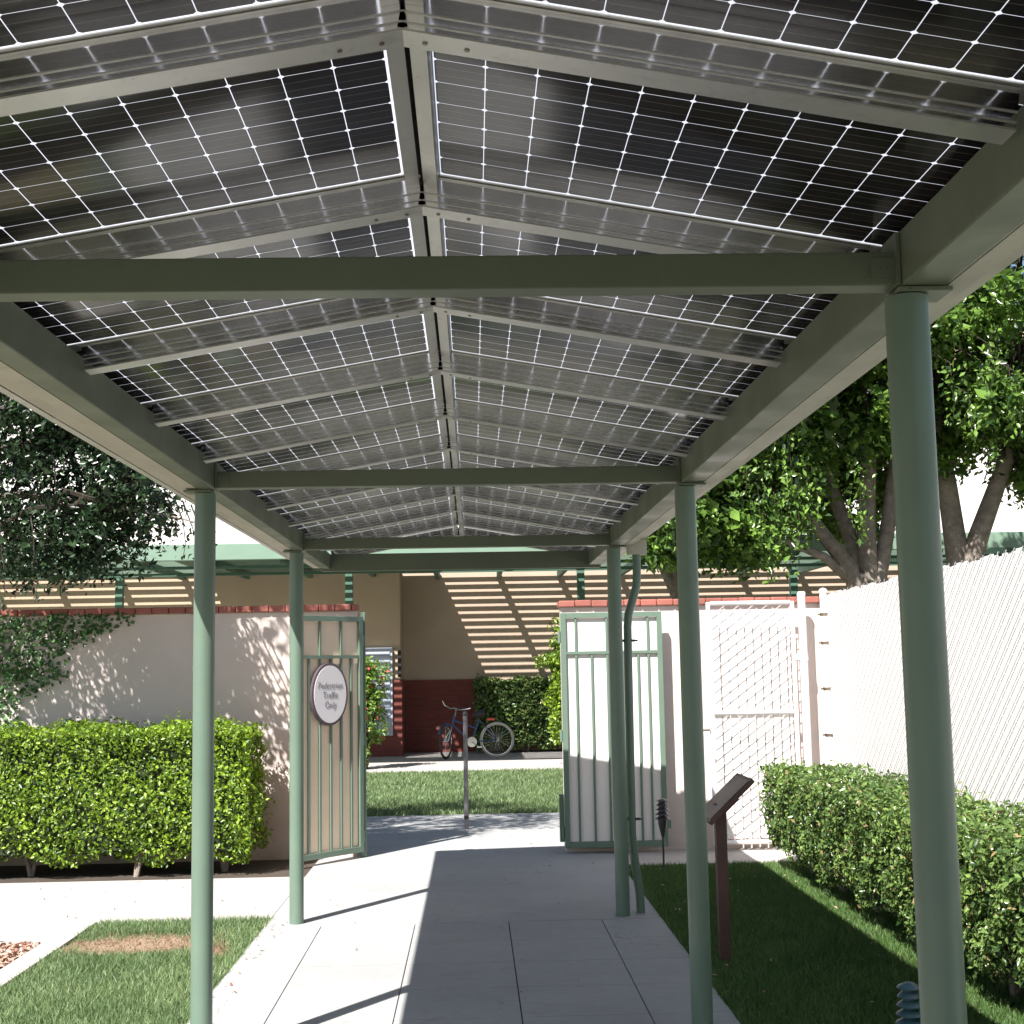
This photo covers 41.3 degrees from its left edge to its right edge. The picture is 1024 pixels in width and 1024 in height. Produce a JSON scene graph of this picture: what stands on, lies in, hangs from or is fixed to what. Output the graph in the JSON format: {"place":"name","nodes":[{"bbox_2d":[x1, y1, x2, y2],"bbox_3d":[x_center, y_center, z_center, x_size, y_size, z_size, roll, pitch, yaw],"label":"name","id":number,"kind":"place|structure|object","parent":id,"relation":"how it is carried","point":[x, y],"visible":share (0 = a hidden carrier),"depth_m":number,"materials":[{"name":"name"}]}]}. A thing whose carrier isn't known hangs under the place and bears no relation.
{"place":"outdoors","nodes":[
{"label":"outdoors","id":0,"kind":"place"},
{"bbox_2d":[0,940,39,968],"bbox_3d":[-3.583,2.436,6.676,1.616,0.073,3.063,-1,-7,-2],"label":"mulch","id":1,"kind":"object","parent":0,"point":[10,946],"visible":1,"depth_m":7.96,"materials":[{"name":"brown wood"}]},
{"bbox_2d":[0,392,226,616],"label":"overhanging tree","id":2,"kind":"object","parent":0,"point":[101,507],"visible":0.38,"depth_m":10.91,"materials":[{"name":"green plant"}]},
{"bbox_2d":[2,922,267,1023],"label":"lawn soil","id":3,"kind":"structure","parent":0,"point":[144,943],"depth_m":8.09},
{"bbox_2d":[0,912,276,1023],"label":"grass","id":4,"kind":"structure","parent":0,"point":[60,968],"depth_m":7.12,"materials":[{"name":"green plant"}]},
{"bbox_2d":[59,930,225,955],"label":"dry grass","id":5,"kind":"structure","parent":0,"point":[146,937],"depth_m":8.16,"materials":[{"name":"beige plant"}]},
{"bbox_2d":[0,876,304,944],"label":"sidewalk","id":6,"kind":"structure","parent":0,"point":[28,912],"depth_m":9.59,"materials":[{"name":"concrete"}]},
{"bbox_2d":[0,859,318,882],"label":"planting bed","id":7,"kind":"object","parent":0,"point":[125,871],"visible":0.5,"depth_m":11.11,"materials":[{"name":"soil"}]},
{"bbox_2d":[0,711,274,876],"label":"hedge","id":8,"kind":"object","parent":7,"relation":"on","point":[115,790],"visible":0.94,"depth_m":10.86,"materials":[{"name":"green plant"}]},
{"bbox_2d":[266,812,660,926],"bbox_3d":[-1.260,3.003,11.721,9.100,0.061,6.365,-1,-7,-2],"label":"apron","id":9,"kind":"object","parent":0,"point":[407,875],"visible":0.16,"depth_m":10.41,"materials":[{"name":"concrete"}]},
{"bbox_2d":[463,711,468,828],"bbox_3d":[-0.463,2.615,13.633,0.052,1.216,0.052,-1,-7,-2],"label":"bollard","id":10,"kind":"object","parent":9,"relation":"on","point":[465,759],"visible":0.94,"depth_m":13.62,"materials":[{"name":"grey metal"}]},
{"bbox_2d":[40,817,991,1023],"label":"leaf litter","id":11,"kind":"object","parent":9,"relation":"on","point":[231,983],"visible":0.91,"depth_m":8.23,"materials":[{"name":"brown plant"}]},
{"bbox_2d":[557,596,826,851],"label":"garden wall","id":12,"kind":"structure","parent":9,"relation":"on","point":[668,608],"depth_m":11.96,"materials":[{"name":"white paint"}]},
{"bbox_2d":[558,611,670,847],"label":"metal gate","id":13,"kind":"structure","parent":12,"relation":"attached to","point":[586,804],"depth_m":11.75,"materials":[{"name":"metal"}]},
{"bbox_2d":[188,918,740,1023],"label":"path","id":14,"kind":"structure","parent":0,"point":[640,974],"depth_m":7.09,"materials":[{"name":"concrete"}]},
{"bbox_2d":[0,0,1023,1023],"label":"solar canopy","id":15,"kind":"object","parent":14,"relation":"on","point":[351,285],"visible":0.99,"depth_m":2.93,"materials":[{"name":"green metal"}]},
{"bbox_2d":[366,766,562,816],"bbox_3d":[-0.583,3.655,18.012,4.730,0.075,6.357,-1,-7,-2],"label":"grass","id":16,"kind":"structure","parent":0,"point":[501,791],"depth_m":17.36,"materials":[{"name":"green plant"}]},
{"bbox_2d":[585,444,846,598],"bbox_3d":[2.423,0.299,20.155,5.814,7.291,3.070,-1,-7,-2],"label":"shade tree","id":17,"kind":"object","parent":16,"relation":"on","point":[671,584],"depth_m":20.38,"materials":[{"name":"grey plant"}]},
{"bbox_2d":[624,262,1023,589],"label":"ficus tree","id":18,"kind":"object","parent":16,"relation":"on","point":[799,479],"visible":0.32,"depth_m":16.69,"materials":[{"name":"green plant"}]},
{"bbox_2d":[366,750,562,772],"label":"sidewalk","id":19,"kind":"structure","parent":0,"point":[483,760],"depth_m":23.37,"materials":[{"name":"concrete"}]},
{"bbox_2d":[366,656,392,769],"bbox_3d":[-2.374,3.251,22.034,0.925,1.874,0.754,-1,-7,-2],"label":"flowering shrub","id":20,"kind":"object","parent":19,"relation":"on","point":[373,692],"visible":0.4,"depth_m":21.97,"materials":[{"name":"green plant"}]},
{"bbox_2d":[438,701,513,758],"bbox_3d":[-0.638,3.862,24.137,1.400,1.024,0.590,0,-7,-10],"label":"bicycle","id":21,"kind":"object","parent":19,"relation":"on","point":[472,741],"visible":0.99,"depth_m":24.20,"materials":[{"name":"blue metal"}]},
{"bbox_2d":[1,531,1023,607],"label":"pergola","id":22,"kind":"object","parent":19,"relation":"on","point":[244,560],"visible":0.2,"depth_m":22.20,"materials":[{"name":"green metal"}]},
{"bbox_2d":[470,673,559,751],"bbox_3d":[0.951,3.798,25.792,3.551,1.543,0.860,-1,-7,-2],"label":"hedge","id":23,"kind":"object","parent":19,"relation":"on","point":[519,708],"visible":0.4,"depth_m":25.53,"materials":[{"name":"green plant"}]},
{"bbox_2d":[532,616,561,745],"bbox_3d":[0.921,2.924,22.241,0.904,2.455,1.005,2,-7,-24],"label":"leafy shrub","id":24,"kind":"object","parent":19,"relation":"on","point":[552,660],"visible":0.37,"depth_m":22.16,"materials":[{"name":"green plant"}]},
{"bbox_2d":[0,332,1023,570],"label":"sky","id":25,"kind":"structure","parent":0,"point":[971,490],"depth_m":34.55,"materials":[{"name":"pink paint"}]},
{"bbox_2d":[612,847,796,865],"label":"path","id":26,"kind":"structure","parent":0,"point":[734,855],"depth_m":11.37,"materials":[{"name":"concrete"}]},
{"bbox_2d":[703,592,811,844],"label":"chain link gate","id":27,"kind":"structure","parent":26,"relation":"on","point":[751,712],"depth_m":11.80,"materials":[{"name":"white metal"}]},
{"bbox_2d":[629,858,1023,1023],"bbox_3d":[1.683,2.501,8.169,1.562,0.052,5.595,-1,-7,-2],"label":"shaded grass","id":28,"kind":"structure","parent":0,"point":[809,923],"depth_m":7.48,"materials":[{"name":"green plant"}]},
{"bbox_2d":[655,798,669,867],"bbox_3d":[1.186,2.555,10.666,0.124,0.602,0.124,-1,-7,-2],"label":"path light","id":29,"kind":"object","parent":28,"relation":"on","point":[662,818],"visible":1,"depth_m":10.65,"materials":[{"name":"brown metal"}]},
{"bbox_2d":[706,773,754,964],"bbox_3d":[1.172,1.962,7.381,0.255,1.035,0.420,-1,-7,-2],"label":"information stand","id":30,"kind":"object","parent":28,"relation":"on","point":[722,801],"visible":0.83,"depth_m":7.34,"materials":[{"name":"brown wood"}]},
{"bbox_2d":[753,757,1023,1000],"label":"hedge","id":31,"kind":"object","parent":28,"relation":"on","point":[844,826],"visible":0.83,"depth_m":7.70,"materials":[{"name":"green plant"}]},
{"bbox_2d":[895,981,920,1023],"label":"path light","id":32,"kind":"object","parent":28,"relation":"on","point":[909,1004],"visible":0.92,"depth_m":5.43,"materials":[{"name":"teal paint"}]},
{"bbox_2d":[818,546,1023,824],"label":"chain link fence","id":33,"kind":"object","parent":28,"relation":"on","point":[863,689],"visible":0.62,"depth_m":8.49,"materials":[{"name":"white metal"}]},
{"bbox_2d":[967,255,1023,308],"label":"sky","id":34,"kind":"structure","parent":0,"point":[1023,255],"materials":[{"name":"white"}]},
{"label":"ground","id":35,"kind":"structure","parent":0,"visible":0},
{"bbox_2d":[0,922,96,985],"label":"kerb strip","id":36,"kind":"object","parent":35,"relation":"on","point":[65,936],"visible":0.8,"depth_m":7.91,"materials":[{"name":"concrete"}]},
{"bbox_2d":[0,604,358,865],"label":"garden wall","id":37,"kind":"structure","parent":35,"relation":"on","point":[140,669],"depth_m":11.83,"materials":[{"name":"white paint"}]},
{"bbox_2d":[0,611,134,729],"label":"climbing vine","id":38,"kind":"object","parent":37,"relation":"attached to","point":[10,624],"visible":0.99,"depth_m":11.78,"materials":[{"name":"green plant"}]},
{"bbox_2d":[304,612,366,861],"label":"metal gate","id":39,"kind":"structure","parent":37,"relation":"attached to","point":[335,803],"depth_m":11.52,"materials":[{"name":"metal"}]},
{"bbox_2d":[310,663,347,725],"bbox_3d":[-1.542,1.538,11.454,0.034,0.524,0.410,-6,-8,39],"label":"oval sign","id":40,"kind":"object","parent":39,"relation":"attached to","point":[328,694],"visible":1,"depth_m":11.43,"materials":[{"name":"white metal"}]},
{"bbox_2d":[0,566,897,756],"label":"stucco building","id":41,"kind":"structure","parent":35,"relation":"on","point":[433,642],"depth_m":26.31,"materials":[{"name":"beige paint"}]},
{"bbox_2d":[366,648,392,735],"bbox_3d":[-2.762,3.335,25.145,1.100,1.620,0.058,-1,-7,-2],"label":"window","id":42,"kind":"structure","parent":41,"relation":"in","point":[385,654],"depth_m":25.16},
{"bbox_2d":[821,255,1023,566],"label":"ficus tree","id":43,"kind":"object","parent":35,"relation":"on","point":[994,405],"visible":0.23,"depth_m":16.53,"materials":[{"name":"green plant"}]}
]}

